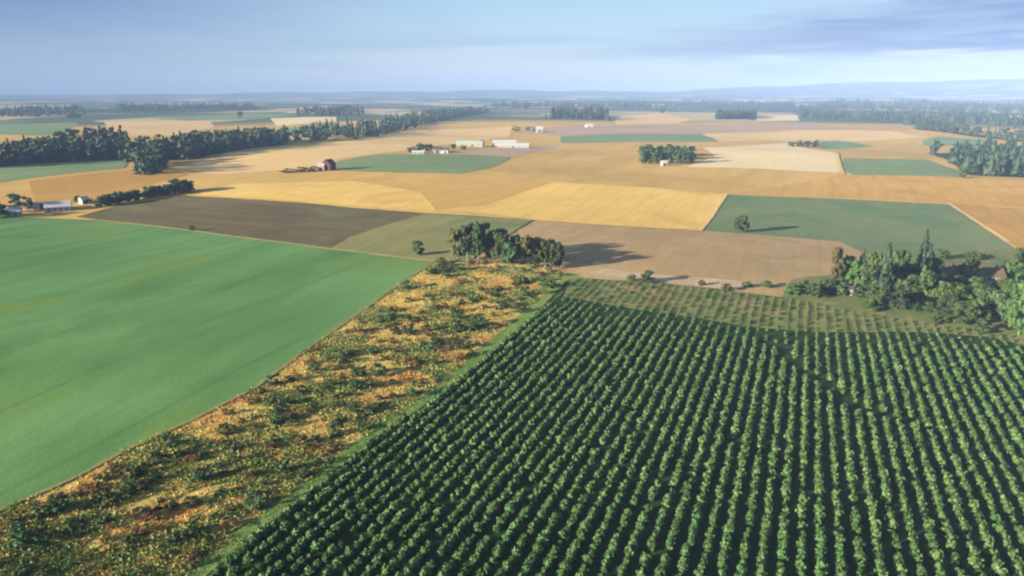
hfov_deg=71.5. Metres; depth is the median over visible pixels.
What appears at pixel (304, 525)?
crop plant
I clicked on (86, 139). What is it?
broadleaf tree
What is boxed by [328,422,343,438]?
shrub
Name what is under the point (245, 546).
crop plant
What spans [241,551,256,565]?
crop plant
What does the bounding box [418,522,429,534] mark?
crop plant
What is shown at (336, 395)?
bush
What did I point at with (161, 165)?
conifer tree
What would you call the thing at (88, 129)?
broadleaf tree
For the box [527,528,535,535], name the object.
crop plant
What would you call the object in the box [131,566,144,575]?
shrub
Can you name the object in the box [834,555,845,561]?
crop plant
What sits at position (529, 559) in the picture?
crop plant
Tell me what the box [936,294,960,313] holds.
broadleaf tree
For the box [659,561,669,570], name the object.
crop plant
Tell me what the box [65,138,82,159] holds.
broadleaf tree
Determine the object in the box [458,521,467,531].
crop plant
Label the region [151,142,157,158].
conifer tree
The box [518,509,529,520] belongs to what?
crop plant
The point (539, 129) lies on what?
house
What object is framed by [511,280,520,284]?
bush
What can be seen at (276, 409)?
shrub
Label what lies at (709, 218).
path
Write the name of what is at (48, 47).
sky
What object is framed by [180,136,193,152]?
broadleaf tree
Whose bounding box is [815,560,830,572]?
crop plant
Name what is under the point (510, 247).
broadleaf tree
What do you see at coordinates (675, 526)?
crop plant
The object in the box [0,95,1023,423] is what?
ground
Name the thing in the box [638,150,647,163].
broadleaf tree
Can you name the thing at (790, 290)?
shrub
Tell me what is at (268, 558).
crop plant
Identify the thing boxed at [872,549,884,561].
crop plant
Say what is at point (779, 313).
young crop rows
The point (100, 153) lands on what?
broadleaf tree
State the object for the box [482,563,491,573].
crop plant
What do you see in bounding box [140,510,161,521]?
bramble
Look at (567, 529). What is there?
crop plant
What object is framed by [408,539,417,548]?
crop plant
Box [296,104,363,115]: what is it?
distant wood
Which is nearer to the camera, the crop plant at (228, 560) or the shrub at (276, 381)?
the crop plant at (228, 560)
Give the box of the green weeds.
[0,260,564,575]
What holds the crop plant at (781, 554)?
on the field at (348, 538)
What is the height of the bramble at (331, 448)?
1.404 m
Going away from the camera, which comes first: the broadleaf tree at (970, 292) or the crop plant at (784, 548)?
the crop plant at (784, 548)
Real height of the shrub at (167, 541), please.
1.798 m
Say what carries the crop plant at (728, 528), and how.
on the field at (348, 538)
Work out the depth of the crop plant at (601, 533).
125.69 m
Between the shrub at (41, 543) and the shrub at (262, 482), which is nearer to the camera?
the shrub at (41, 543)
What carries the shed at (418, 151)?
on the ground at (600, 163)
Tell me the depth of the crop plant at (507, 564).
117.91 m
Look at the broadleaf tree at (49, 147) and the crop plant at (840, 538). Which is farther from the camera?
the broadleaf tree at (49, 147)
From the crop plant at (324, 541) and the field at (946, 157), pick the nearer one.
the crop plant at (324, 541)
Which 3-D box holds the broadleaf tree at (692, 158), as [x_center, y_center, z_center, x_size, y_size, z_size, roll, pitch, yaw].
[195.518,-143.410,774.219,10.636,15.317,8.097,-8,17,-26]
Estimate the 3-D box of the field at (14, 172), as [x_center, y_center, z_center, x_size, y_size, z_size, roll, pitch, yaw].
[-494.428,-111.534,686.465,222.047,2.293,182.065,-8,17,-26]
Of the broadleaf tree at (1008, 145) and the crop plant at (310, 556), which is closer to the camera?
the crop plant at (310, 556)
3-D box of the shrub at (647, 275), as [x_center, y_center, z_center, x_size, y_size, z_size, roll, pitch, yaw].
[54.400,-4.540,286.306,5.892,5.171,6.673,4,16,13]
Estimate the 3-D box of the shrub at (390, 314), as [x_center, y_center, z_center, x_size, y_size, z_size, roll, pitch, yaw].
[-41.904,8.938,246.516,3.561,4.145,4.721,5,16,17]
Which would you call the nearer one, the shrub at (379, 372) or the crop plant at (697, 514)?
the crop plant at (697, 514)
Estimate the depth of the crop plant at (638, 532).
125.72 m
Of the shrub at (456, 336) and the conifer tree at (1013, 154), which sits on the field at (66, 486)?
the shrub at (456, 336)
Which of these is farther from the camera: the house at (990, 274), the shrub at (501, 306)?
the house at (990, 274)
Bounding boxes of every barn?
[43,200,71,212]
[322,159,335,170]
[456,141,483,146]
[492,140,516,142]
[492,143,529,147]
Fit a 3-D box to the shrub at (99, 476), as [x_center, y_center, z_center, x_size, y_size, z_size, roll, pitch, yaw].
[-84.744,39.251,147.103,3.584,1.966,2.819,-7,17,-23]
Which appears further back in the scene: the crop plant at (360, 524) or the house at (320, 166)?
the house at (320, 166)
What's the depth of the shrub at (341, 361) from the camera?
206.78 m
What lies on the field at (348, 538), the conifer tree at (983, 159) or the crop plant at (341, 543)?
the crop plant at (341, 543)
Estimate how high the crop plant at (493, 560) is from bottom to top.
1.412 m
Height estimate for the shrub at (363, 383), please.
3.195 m
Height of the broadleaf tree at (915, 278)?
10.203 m
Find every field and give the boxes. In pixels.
[0,123,78,135]
[0,161,127,181]
[0,216,431,506]
[0,260,561,575]
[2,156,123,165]
[29,167,189,202]
[77,195,424,247]
[104,120,213,136]
[132,161,163,174]
[153,113,297,120]
[167,143,284,159]
[173,126,512,174]
[197,181,437,212]
[206,279,1023,575]
[270,117,335,125]
[277,122,335,134]
[331,213,526,261]
[336,154,509,172]
[404,144,559,157]
[418,182,550,208]
[445,182,724,229]
[471,221,883,297]
[516,124,879,134]
[560,134,718,142]
[563,277,1023,344]
[614,113,689,124]
[688,143,839,172]
[703,195,1014,259]
[705,130,924,141]
[733,175,1023,206]
[756,115,799,120]
[782,248,1023,334]
[820,140,870,148]
[842,158,961,176]
[916,128,1021,141]
[923,136,984,145]
[935,146,1023,176]
[954,204,1023,247]
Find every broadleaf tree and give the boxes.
[0,149,15,164]
[0,202,7,215]
[6,193,23,208]
[21,142,36,161]
[21,196,32,208]
[23,140,37,160]
[33,144,51,162]
[37,139,54,159]
[38,137,58,157]
[52,131,67,136]
[52,136,70,149]
[63,136,78,150]
[65,129,83,141]
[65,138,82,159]
[66,112,81,118]
[71,126,93,136]
[81,130,98,139]
[81,137,94,151]
[82,142,98,156]
[96,142,114,157]
[96,144,110,158]
[98,126,113,142]
[105,133,115,144]
[113,141,125,151]
[114,136,125,152]
[121,142,140,164]
[126,150,153,173]
[127,141,140,163]
[131,146,146,160]
[143,136,152,144]
[149,149,168,169]
[150,139,163,148]
[154,137,173,155]
[156,141,167,158]
[166,135,178,154]
[177,140,196,158]
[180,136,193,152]
[184,133,199,139]
[196,133,205,149]
[200,137,212,150]
[203,136,216,153]
[221,132,236,148]
[224,130,240,146]
[234,137,243,149]
[242,129,255,145]
[255,129,274,146]
[278,168,296,172]
[280,127,290,135]
[280,133,289,142]
[296,167,308,171]
[308,166,317,171]
[407,146,416,152]
[410,240,424,254]
[415,143,426,149]
[424,144,433,151]
[447,228,466,259]
[458,224,473,261]
[466,222,473,257]
[470,221,486,262]
[481,220,489,258]
[484,229,496,261]
[493,228,510,241]
[494,232,508,263]
[501,241,516,265]
[509,233,520,261]
[514,234,532,263]
[528,236,540,258]
[537,240,553,266]
[549,241,564,268]
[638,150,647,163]
[645,149,652,163]
[649,147,655,159]
[652,149,660,163]
[660,150,667,160]
[666,149,674,161]
[673,150,679,163]
[679,149,688,163]
[682,147,690,156]
[688,149,696,162]
[734,215,750,231]
[796,140,804,146]
[804,141,811,146]
[812,140,819,146]
[830,246,843,281]
[840,254,857,278]
[844,259,865,286]
[859,263,879,289]
[866,286,891,306]
[867,251,883,279]
[883,289,910,308]
[891,261,900,290]
[892,248,911,282]
[893,279,918,298]
[899,263,916,279]
[907,274,921,300]
[914,270,936,302]
[927,273,944,290]
[929,140,943,148]
[930,258,947,274]
[934,281,970,307]
[935,249,949,258]
[936,274,952,284]
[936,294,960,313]
[937,122,946,131]
[945,124,952,131]
[950,275,969,288]
[950,301,979,323]
[955,122,966,130]
[956,283,975,300]
[957,258,981,277]
[959,146,967,155]
[959,172,966,177]
[960,298,993,322]
[963,128,970,134]
[963,276,986,296]
[964,251,985,259]
[965,285,998,305]
[967,159,978,172]
[971,127,978,135]
[974,144,990,159]
[988,289,1010,319]
[991,277,1012,290]
[995,128,1006,137]
[996,279,1022,323]
[999,260,1023,279]
[1000,143,1017,155]
[1002,127,1011,136]
[1002,156,1010,171]
[1006,280,1023,335]
[1012,130,1021,138]
[1013,248,1023,271]
[1016,130,1022,138]
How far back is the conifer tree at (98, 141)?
830.38 m
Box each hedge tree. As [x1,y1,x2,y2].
[93,196,107,206]
[96,196,113,205]
[101,194,113,205]
[111,191,124,201]
[111,195,121,203]
[122,191,132,201]
[129,190,139,199]
[140,190,150,198]
[142,186,151,196]
[150,185,161,196]
[153,185,165,195]
[161,184,172,194]
[166,179,179,193]
[173,178,185,192]
[173,180,190,192]
[183,179,194,189]
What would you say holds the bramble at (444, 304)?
on the field at (66, 486)
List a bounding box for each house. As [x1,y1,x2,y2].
[5,207,21,215]
[317,163,323,170]
[434,146,440,152]
[441,147,449,152]
[536,126,542,132]
[941,263,959,276]
[977,265,1006,281]
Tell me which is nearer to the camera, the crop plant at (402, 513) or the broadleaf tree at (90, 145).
the crop plant at (402, 513)
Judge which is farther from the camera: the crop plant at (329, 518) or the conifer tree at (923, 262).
the conifer tree at (923, 262)
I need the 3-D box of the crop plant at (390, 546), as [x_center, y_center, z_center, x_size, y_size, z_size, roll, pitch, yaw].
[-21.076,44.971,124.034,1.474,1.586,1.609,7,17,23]
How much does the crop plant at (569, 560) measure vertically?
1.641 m
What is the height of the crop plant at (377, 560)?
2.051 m
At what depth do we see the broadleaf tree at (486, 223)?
325.10 m
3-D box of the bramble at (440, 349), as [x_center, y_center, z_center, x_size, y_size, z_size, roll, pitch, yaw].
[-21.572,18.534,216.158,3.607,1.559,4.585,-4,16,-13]
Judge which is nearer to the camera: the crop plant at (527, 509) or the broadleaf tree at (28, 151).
the crop plant at (527, 509)
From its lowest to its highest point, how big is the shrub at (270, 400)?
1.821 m
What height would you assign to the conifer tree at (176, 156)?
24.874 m
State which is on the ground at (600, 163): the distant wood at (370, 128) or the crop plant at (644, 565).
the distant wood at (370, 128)
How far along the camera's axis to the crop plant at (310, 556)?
121.40 m
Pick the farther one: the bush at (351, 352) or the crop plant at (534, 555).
the bush at (351, 352)
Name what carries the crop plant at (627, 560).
on the field at (348, 538)
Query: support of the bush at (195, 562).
on the field at (66, 486)
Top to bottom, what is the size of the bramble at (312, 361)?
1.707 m
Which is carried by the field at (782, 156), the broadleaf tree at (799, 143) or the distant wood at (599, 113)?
the broadleaf tree at (799, 143)
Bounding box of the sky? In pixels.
[0,0,1023,97]
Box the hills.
[0,79,1023,99]
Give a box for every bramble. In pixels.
[30,528,40,536]
[76,482,99,494]
[77,504,87,510]
[86,486,105,496]
[98,535,109,542]
[105,522,115,530]
[108,462,120,470]
[129,525,150,537]
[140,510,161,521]
[182,455,201,463]
[183,550,200,560]
[189,464,202,473]
[219,518,236,530]
[220,408,234,415]
[236,417,246,423]
[247,396,260,404]
[263,442,277,451]
[285,408,302,418]
[291,372,300,376]
[304,359,315,365]
[308,444,315,450]
[326,445,338,452]
[348,327,364,333]
[388,337,398,343]
[389,306,400,312]
[401,356,413,364]
[408,359,419,366]
[424,328,433,336]
[436,346,446,351]
[441,302,449,308]
[443,291,454,295]
[452,279,464,283]
[456,352,468,359]
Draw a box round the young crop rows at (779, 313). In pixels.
[567,278,1023,342]
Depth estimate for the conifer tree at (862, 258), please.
290.36 m
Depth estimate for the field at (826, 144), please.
1080.62 m
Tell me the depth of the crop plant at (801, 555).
118.21 m
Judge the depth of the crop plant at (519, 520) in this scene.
129.79 m
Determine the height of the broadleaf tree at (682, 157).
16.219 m
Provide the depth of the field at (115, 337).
245.88 m
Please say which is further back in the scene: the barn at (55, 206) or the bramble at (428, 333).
the barn at (55, 206)
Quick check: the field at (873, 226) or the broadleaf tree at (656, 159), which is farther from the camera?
the broadleaf tree at (656, 159)
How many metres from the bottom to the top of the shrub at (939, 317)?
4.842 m
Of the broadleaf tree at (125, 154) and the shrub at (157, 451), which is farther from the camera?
the broadleaf tree at (125, 154)
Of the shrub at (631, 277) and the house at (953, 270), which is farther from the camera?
the house at (953, 270)
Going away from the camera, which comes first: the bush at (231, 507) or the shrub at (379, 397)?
the bush at (231, 507)
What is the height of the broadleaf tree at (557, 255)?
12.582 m
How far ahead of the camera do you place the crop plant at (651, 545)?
121.92 m
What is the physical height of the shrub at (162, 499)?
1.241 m
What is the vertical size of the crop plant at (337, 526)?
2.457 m
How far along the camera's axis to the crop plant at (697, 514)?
130.84 m
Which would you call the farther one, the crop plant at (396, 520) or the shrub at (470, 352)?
the shrub at (470, 352)
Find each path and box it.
[0,261,433,510]
[4,215,434,261]
[182,272,582,575]
[187,194,692,229]
[466,219,531,257]
[588,269,742,287]
[698,194,727,230]
[835,153,844,172]
[948,203,1009,240]
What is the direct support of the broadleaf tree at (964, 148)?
on the field at (946, 157)
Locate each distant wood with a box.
[0,101,255,116]
[291,105,489,142]
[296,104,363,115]
[492,101,676,120]
[678,97,1023,113]
[715,106,1023,128]
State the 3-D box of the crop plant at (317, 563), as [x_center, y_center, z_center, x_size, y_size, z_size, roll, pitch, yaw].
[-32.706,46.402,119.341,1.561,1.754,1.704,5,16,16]
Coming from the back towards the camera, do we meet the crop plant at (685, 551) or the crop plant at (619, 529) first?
the crop plant at (619, 529)
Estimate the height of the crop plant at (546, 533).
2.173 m
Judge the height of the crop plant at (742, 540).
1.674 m
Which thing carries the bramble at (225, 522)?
on the field at (66, 486)
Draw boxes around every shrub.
[5,531,31,552]
[7,521,30,539]
[9,567,31,575]
[11,564,27,572]
[30,534,51,548]
[31,500,53,518]
[44,499,70,516]
[57,530,67,537]
[64,518,79,533]
[64,558,74,567]
[80,516,90,522]
[91,488,110,504]
[93,474,111,483]
[98,513,115,524]
[117,487,135,500]
[119,476,139,489]
[122,533,141,552]
[123,465,144,477]
[131,506,147,520]
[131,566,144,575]
[144,469,161,483]
[145,507,154,514]
[147,448,166,465]
[154,503,162,509]
[156,497,166,503]
[160,431,174,439]
[162,533,180,546]
[164,439,178,448]
[164,500,178,512]
[170,451,183,460]
[180,448,191,455]
[180,525,195,538]
[188,225,194,230]
[188,469,203,483]
[190,441,200,448]
[197,450,207,456]
[202,469,217,480]
[209,462,223,470]
[209,513,218,520]
[214,486,226,494]
[216,466,228,474]
[217,422,230,434]
[223,424,236,436]
[224,512,235,518]
[226,440,232,446]
[230,442,244,451]
[230,452,239,461]
[242,497,254,506]
[246,490,259,498]
[251,496,271,511]
[257,388,266,394]
[258,474,273,485]
[266,396,277,404]
[267,372,279,384]
[268,413,286,425]
[268,434,277,442]
[271,402,287,416]
[274,461,292,474]
[277,397,292,407]
[285,418,298,426]
[294,384,305,395]
[297,466,313,479]
[306,362,321,373]
[308,401,319,412]
[310,434,322,442]
[323,456,334,464]
[324,379,337,387]
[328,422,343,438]
[331,414,345,423]
[335,400,344,407]
[335,442,343,448]
[338,356,350,364]
[339,349,352,357]
[347,380,358,391]
[349,401,359,412]
[350,365,366,376]
[358,376,374,388]
[361,404,377,415]
[366,345,379,353]
[370,363,386,376]
[374,394,383,399]
[376,314,387,322]
[385,307,396,319]
[389,322,401,334]
[389,379,397,385]
[401,280,411,289]
[401,323,418,335]
[402,313,412,321]
[405,381,423,397]
[418,378,426,386]
[423,292,432,297]
[424,266,436,274]
[425,341,440,350]
[429,336,443,345]
[434,264,443,272]
[435,257,446,263]
[441,271,451,278]
[447,262,460,271]
[449,311,462,318]
[450,319,464,329]
[452,325,461,332]
[452,334,459,340]
[456,263,465,270]
[458,299,466,304]
[463,341,473,348]
[464,291,477,301]
[465,320,480,330]
[466,349,475,355]
[470,315,483,326]
[489,290,499,295]
[495,301,506,309]
[512,305,524,312]
[518,274,529,283]
[520,286,531,296]
[526,259,539,268]
[539,279,548,288]
[545,280,557,287]
[555,271,563,276]
[626,274,636,281]
[640,270,653,282]
[697,280,705,285]
[720,283,732,290]
[741,281,753,287]
[760,280,774,287]
[783,283,800,295]
[796,279,810,293]
[805,282,823,297]
[816,278,834,294]
[828,280,848,295]
[852,285,869,297]
[863,296,883,311]
[908,301,923,310]
[922,301,939,312]
[929,311,947,324]
[972,316,994,333]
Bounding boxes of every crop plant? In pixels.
[214,566,222,573]
[223,554,233,565]
[231,565,240,573]
[233,550,240,557]
[239,541,250,552]
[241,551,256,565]
[248,531,259,543]
[252,546,262,556]
[254,561,264,571]
[256,526,267,537]
[258,541,268,551]
[263,554,273,563]
[267,535,275,544]
[270,547,279,557]
[272,531,281,538]
[275,559,284,569]
[278,520,291,532]
[278,541,286,551]
[285,535,294,544]
[287,553,294,561]
[289,563,298,573]
[290,527,302,537]
[290,543,302,555]
[296,556,305,567]
[297,537,308,548]
[298,520,310,532]
[305,528,315,540]
[306,553,313,560]
[310,540,322,552]
[312,559,321,569]
[313,527,321,535]
[318,517,328,528]
[318,537,329,546]
[321,552,329,561]
[324,529,335,540]
[326,515,333,523]
[326,544,337,555]
[330,522,342,533]
[332,556,343,569]
[337,540,343,546]
[338,519,347,529]
[339,554,347,563]
[344,509,355,521]
[344,546,354,556]
[347,564,356,573]
[350,525,357,533]
[353,540,362,549]
[354,557,363,566]
[356,520,364,528]
[359,533,367,542]
[361,514,369,522]
[361,548,370,559]
[367,509,374,516]
[367,526,374,534]
[368,541,377,550]
[369,523,378,530]
[371,534,383,546]
[371,554,383,566]
[376,513,385,523]
[378,548,388,559]
[381,527,390,538]
[382,508,392,517]
[386,524,394,532]
[387,541,394,550]
[389,557,399,568]
[391,515,401,526]
[396,510,406,520]
[397,530,406,539]
[397,550,406,560]
[399,544,410,555]
[402,524,412,534]
[403,508,410,515]
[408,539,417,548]
[409,518,417,526]
[409,556,418,569]
[413,531,424,542]
[414,512,422,522]
[415,552,423,561]
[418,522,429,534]
[419,501,430,515]
[420,546,430,555]
[425,539,434,549]
[426,520,432,529]
[426,560,435,570]
[430,514,438,523]
[433,507,443,516]
[435,527,444,536]
[437,545,447,555]
[441,540,451,552]
[441,562,452,574]
[442,522,449,530]
[446,532,457,544]
[447,513,456,523]
[450,560,456,569]
[452,550,463,561]
[453,526,462,536]
[456,503,464,512]
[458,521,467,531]
[458,542,468,553]
[461,498,468,506]
[461,515,471,525]
[461,562,471,574]
[465,536,472,545]
[468,511,476,518]
[468,554,478,566]
[470,533,476,540]
[472,504,481,514]
[472,521,483,533]
[474,548,483,557]
[475,500,483,508]
[476,540,488,551]
[480,520,487,526]
[481,511,491,522]
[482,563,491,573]
[483,535,492,545]
[487,503,498,515]
[489,557,497,563]
[491,499,500,507]
[491,547,501,558]
[492,523,500,532]
[495,540,505,552]
[496,515,506,526]
[501,533,511,544]
[502,512,509,520]
[502,560,512,570]
[504,501,514,514]
[505,528,515,537]
[508,555,515,564]
[509,498,518,508]
[509,522,520,531]
[511,546,521,556]
[514,516,523,526]
[516,539,526,549]
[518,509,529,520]
[519,533,530,542]
[521,563,531,572]
[523,505,530,512]
[524,555,534,566]
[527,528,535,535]
[528,522,537,531]
[530,551,537,559]
[532,541,542,553]
[533,518,539,524]
[535,533,548,545]
[536,510,545,519]
[540,504,549,513]
[541,567,547,573]
[542,530,550,540]
[543,557,553,567]
[544,498,552,506]
[545,524,553,532]
[547,517,556,526]
[547,550,557,560]
[551,511,561,521]
[552,545,559,552]
[556,539,562,545]
[557,529,568,540]
[559,500,569,511]
[559,559,571,572]
[563,526,570,533]
[565,547,576,559]
[565,556,572,565]
[566,519,574,529]
[569,513,577,521]
[569,539,580,551]
[571,504,582,516]
[576,527,586,539]
[579,563,588,571]
[580,520,590,532]
[581,554,592,564]
[584,517,592,525]
[587,510,597,520]
[588,548,595,556]
[589,506,598,513]
[589,543,597,551]
[592,534,602,544]
[594,501,601,509]
[595,527,605,539]
[600,522,609,532]
[600,566,607,572]
[601,558,610,567]
[603,550,613,561]
[605,505,616,514]
[605,512,613,520]
[607,541,618,552]
[610,537,618,545]
[611,502,618,509]
[613,532,622,540]
[616,527,622,532]
[619,519,627,528]
[620,514,629,521]
[623,508,631,516]
[623,544,635,556]
[623,556,630,564]
[628,539,637,549]
[630,534,638,542]
[633,529,642,537]
[635,522,644,530]
[638,513,649,523]
[639,552,652,565]
[639,561,648,570]
[643,504,651,513]
[645,539,655,551]
[651,530,658,537]
[654,523,661,531]
[655,517,664,525]
[657,512,666,519]
[658,507,667,515]
[659,553,670,563]
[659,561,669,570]
[665,539,675,550]
[667,535,676,542]
[668,528,678,538]
[671,522,680,530]
[672,517,680,524]
[674,509,684,519]
[675,504,685,512]
[677,561,688,572]
[679,547,690,557]
[679,555,689,564]
[681,543,691,552]
[686,536,694,544]
[688,523,698,532]
[688,528,696,537]
[691,518,698,525]
[692,509,702,520]
[697,563,706,572]
[698,558,706,566]
[701,552,707,558]
[702,542,713,552]
[704,529,714,539]
[705,538,712,544]
[707,526,715,533]
[708,518,717,527]
[709,513,718,520]
[716,560,727,569]
[718,553,728,562]
[719,539,732,550]
[720,548,727,554]
[721,522,735,535]
[722,531,732,542]
[728,517,734,524]
[736,563,746,573]
[738,548,749,559]
[739,542,750,551]
[739,559,747,564]
[740,537,748,542]
[742,531,750,538]
[745,519,753,529]
[745,526,752,533]
[756,554,767,563]
[756,559,766,569]
[757,548,767,557]
[758,540,767,549]
[759,527,771,538]
[760,535,768,542]
[761,520,772,529]
[775,548,789,560]
[776,528,789,542]
[776,561,784,567]
[777,538,788,547]
[777,545,787,553]
[794,558,806,571]
[795,541,807,549]
[795,553,807,562]
[796,546,806,555]
[797,530,806,538]
[797,536,805,542]
[813,531,827,544]
[813,553,825,564]
[815,540,827,550]
[815,548,826,557]
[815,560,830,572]
[833,534,845,545]
[834,542,844,550]
[834,549,845,557]
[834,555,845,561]
[834,559,848,572]
[852,550,867,564]
[853,546,863,553]
[855,561,866,569]
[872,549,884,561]
[873,546,882,551]
[874,557,884,565]
[892,557,905,566]
[893,552,904,561]
[915,564,923,569]
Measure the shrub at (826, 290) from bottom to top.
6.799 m
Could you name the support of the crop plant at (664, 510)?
on the field at (348, 538)
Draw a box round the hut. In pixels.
[660,160,667,165]
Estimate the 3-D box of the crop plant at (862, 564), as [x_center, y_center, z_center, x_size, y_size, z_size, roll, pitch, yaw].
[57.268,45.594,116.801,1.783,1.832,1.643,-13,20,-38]
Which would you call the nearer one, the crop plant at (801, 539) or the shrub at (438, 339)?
the crop plant at (801, 539)
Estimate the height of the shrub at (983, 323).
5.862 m
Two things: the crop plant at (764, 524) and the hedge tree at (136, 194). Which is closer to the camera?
the crop plant at (764, 524)
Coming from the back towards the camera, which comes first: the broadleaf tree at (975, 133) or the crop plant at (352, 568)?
the broadleaf tree at (975, 133)
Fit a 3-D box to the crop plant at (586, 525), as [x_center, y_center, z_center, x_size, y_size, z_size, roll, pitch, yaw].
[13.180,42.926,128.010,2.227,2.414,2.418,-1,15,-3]
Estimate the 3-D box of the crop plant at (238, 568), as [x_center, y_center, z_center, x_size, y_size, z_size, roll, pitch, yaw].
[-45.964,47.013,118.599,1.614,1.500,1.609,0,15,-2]
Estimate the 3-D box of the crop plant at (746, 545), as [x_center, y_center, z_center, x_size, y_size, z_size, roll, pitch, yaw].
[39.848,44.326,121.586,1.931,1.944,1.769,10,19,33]
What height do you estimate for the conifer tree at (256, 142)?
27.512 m
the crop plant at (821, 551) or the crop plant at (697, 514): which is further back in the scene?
the crop plant at (697, 514)
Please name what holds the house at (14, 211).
on the ground at (600, 163)
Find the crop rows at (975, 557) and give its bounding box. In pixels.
[208,281,1023,575]
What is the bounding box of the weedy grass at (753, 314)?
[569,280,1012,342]
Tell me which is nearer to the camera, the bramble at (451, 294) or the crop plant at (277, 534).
the crop plant at (277, 534)
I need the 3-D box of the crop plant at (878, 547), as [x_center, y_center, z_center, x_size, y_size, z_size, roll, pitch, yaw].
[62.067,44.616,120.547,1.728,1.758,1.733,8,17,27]
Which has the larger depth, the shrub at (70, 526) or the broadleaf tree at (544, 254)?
the broadleaf tree at (544, 254)
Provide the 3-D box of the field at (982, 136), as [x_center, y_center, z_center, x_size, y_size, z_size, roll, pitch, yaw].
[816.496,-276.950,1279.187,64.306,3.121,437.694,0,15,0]
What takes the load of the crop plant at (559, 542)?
on the field at (348, 538)
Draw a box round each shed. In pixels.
[24,202,41,209]
[77,196,89,203]
[412,150,424,153]
[834,283,854,294]
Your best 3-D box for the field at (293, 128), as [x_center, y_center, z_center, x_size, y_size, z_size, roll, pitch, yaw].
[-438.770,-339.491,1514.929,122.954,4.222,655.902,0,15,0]
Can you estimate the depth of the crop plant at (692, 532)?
125.58 m
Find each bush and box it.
[4,514,24,527]
[8,561,18,570]
[34,571,48,575]
[46,544,57,550]
[48,491,67,500]
[69,490,81,498]
[98,564,107,570]
[100,497,118,508]
[111,464,126,474]
[130,480,150,491]
[161,550,175,558]
[182,495,201,509]
[187,557,201,569]
[223,504,234,512]
[238,469,257,479]
[284,375,295,382]
[295,434,312,447]
[320,450,329,456]
[323,441,333,446]
[329,392,344,400]
[344,347,355,354]
[378,356,389,360]
[387,393,399,399]
[403,297,413,302]
[410,317,421,322]
[429,304,440,309]
[429,359,438,365]
[447,341,463,349]
[450,306,459,312]
[483,288,494,294]
[500,296,510,301]
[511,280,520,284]
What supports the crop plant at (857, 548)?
on the field at (348, 538)
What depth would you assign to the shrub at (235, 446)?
158.47 m
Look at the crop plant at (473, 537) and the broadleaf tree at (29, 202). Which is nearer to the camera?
the crop plant at (473, 537)
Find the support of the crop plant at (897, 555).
on the field at (348, 538)
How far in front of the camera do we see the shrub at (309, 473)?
147.30 m
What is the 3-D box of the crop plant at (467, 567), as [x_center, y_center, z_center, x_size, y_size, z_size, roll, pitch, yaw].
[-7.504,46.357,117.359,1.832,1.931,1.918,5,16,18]
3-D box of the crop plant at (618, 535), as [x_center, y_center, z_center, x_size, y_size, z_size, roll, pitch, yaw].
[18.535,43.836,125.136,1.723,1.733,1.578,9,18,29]
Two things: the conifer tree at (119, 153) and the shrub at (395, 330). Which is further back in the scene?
the conifer tree at (119, 153)
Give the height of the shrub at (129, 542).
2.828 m
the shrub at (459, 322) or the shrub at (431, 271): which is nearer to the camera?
the shrub at (459, 322)
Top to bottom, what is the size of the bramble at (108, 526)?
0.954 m
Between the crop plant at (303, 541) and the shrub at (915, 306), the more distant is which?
the shrub at (915, 306)
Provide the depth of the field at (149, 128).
1612.35 m
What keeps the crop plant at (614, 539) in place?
on the field at (348, 538)
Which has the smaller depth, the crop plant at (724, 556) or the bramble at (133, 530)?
the crop plant at (724, 556)
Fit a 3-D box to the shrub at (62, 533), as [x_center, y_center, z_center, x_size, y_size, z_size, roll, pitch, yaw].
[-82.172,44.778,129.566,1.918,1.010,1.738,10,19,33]
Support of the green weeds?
on the field at (66, 486)
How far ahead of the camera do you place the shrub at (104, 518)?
132.75 m
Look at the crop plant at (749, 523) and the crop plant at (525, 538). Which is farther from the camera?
the crop plant at (749, 523)
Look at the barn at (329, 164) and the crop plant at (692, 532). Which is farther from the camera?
the barn at (329, 164)
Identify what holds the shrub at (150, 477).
on the field at (66, 486)
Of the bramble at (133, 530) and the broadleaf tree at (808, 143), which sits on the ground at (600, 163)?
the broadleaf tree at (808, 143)
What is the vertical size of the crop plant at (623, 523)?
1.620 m
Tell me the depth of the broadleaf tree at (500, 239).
315.45 m
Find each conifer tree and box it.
[0,141,14,164]
[11,140,15,151]
[14,142,30,164]
[36,143,51,161]
[52,142,64,160]
[59,140,65,158]
[79,140,85,155]
[82,126,89,143]
[84,145,95,159]
[94,136,107,157]
[96,126,104,141]
[106,138,117,157]
[116,125,124,139]
[116,142,123,158]
[144,145,159,168]
[145,150,158,172]
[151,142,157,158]
[156,149,167,168]
[174,138,180,157]
[179,146,192,158]
[191,134,202,154]
[211,129,217,151]
[213,132,226,152]
[226,138,231,151]
[235,131,247,148]
[245,128,258,147]
[251,128,258,146]
[256,127,265,146]
[277,129,286,143]
[858,248,867,277]
[874,240,894,294]
[913,228,932,282]
[928,243,936,272]
[929,140,937,154]
[947,141,961,163]
[957,145,974,170]
[962,144,977,163]
[974,139,981,154]
[975,152,982,168]
[980,152,998,176]
[981,150,985,163]
[984,138,991,151]
[986,140,997,159]
[995,148,1004,173]
[1002,146,1010,169]
[1006,152,1023,175]
[1008,141,1018,159]
[1018,140,1023,152]
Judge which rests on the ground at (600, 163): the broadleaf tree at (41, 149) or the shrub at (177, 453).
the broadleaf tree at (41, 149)
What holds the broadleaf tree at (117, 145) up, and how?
on the ground at (600, 163)

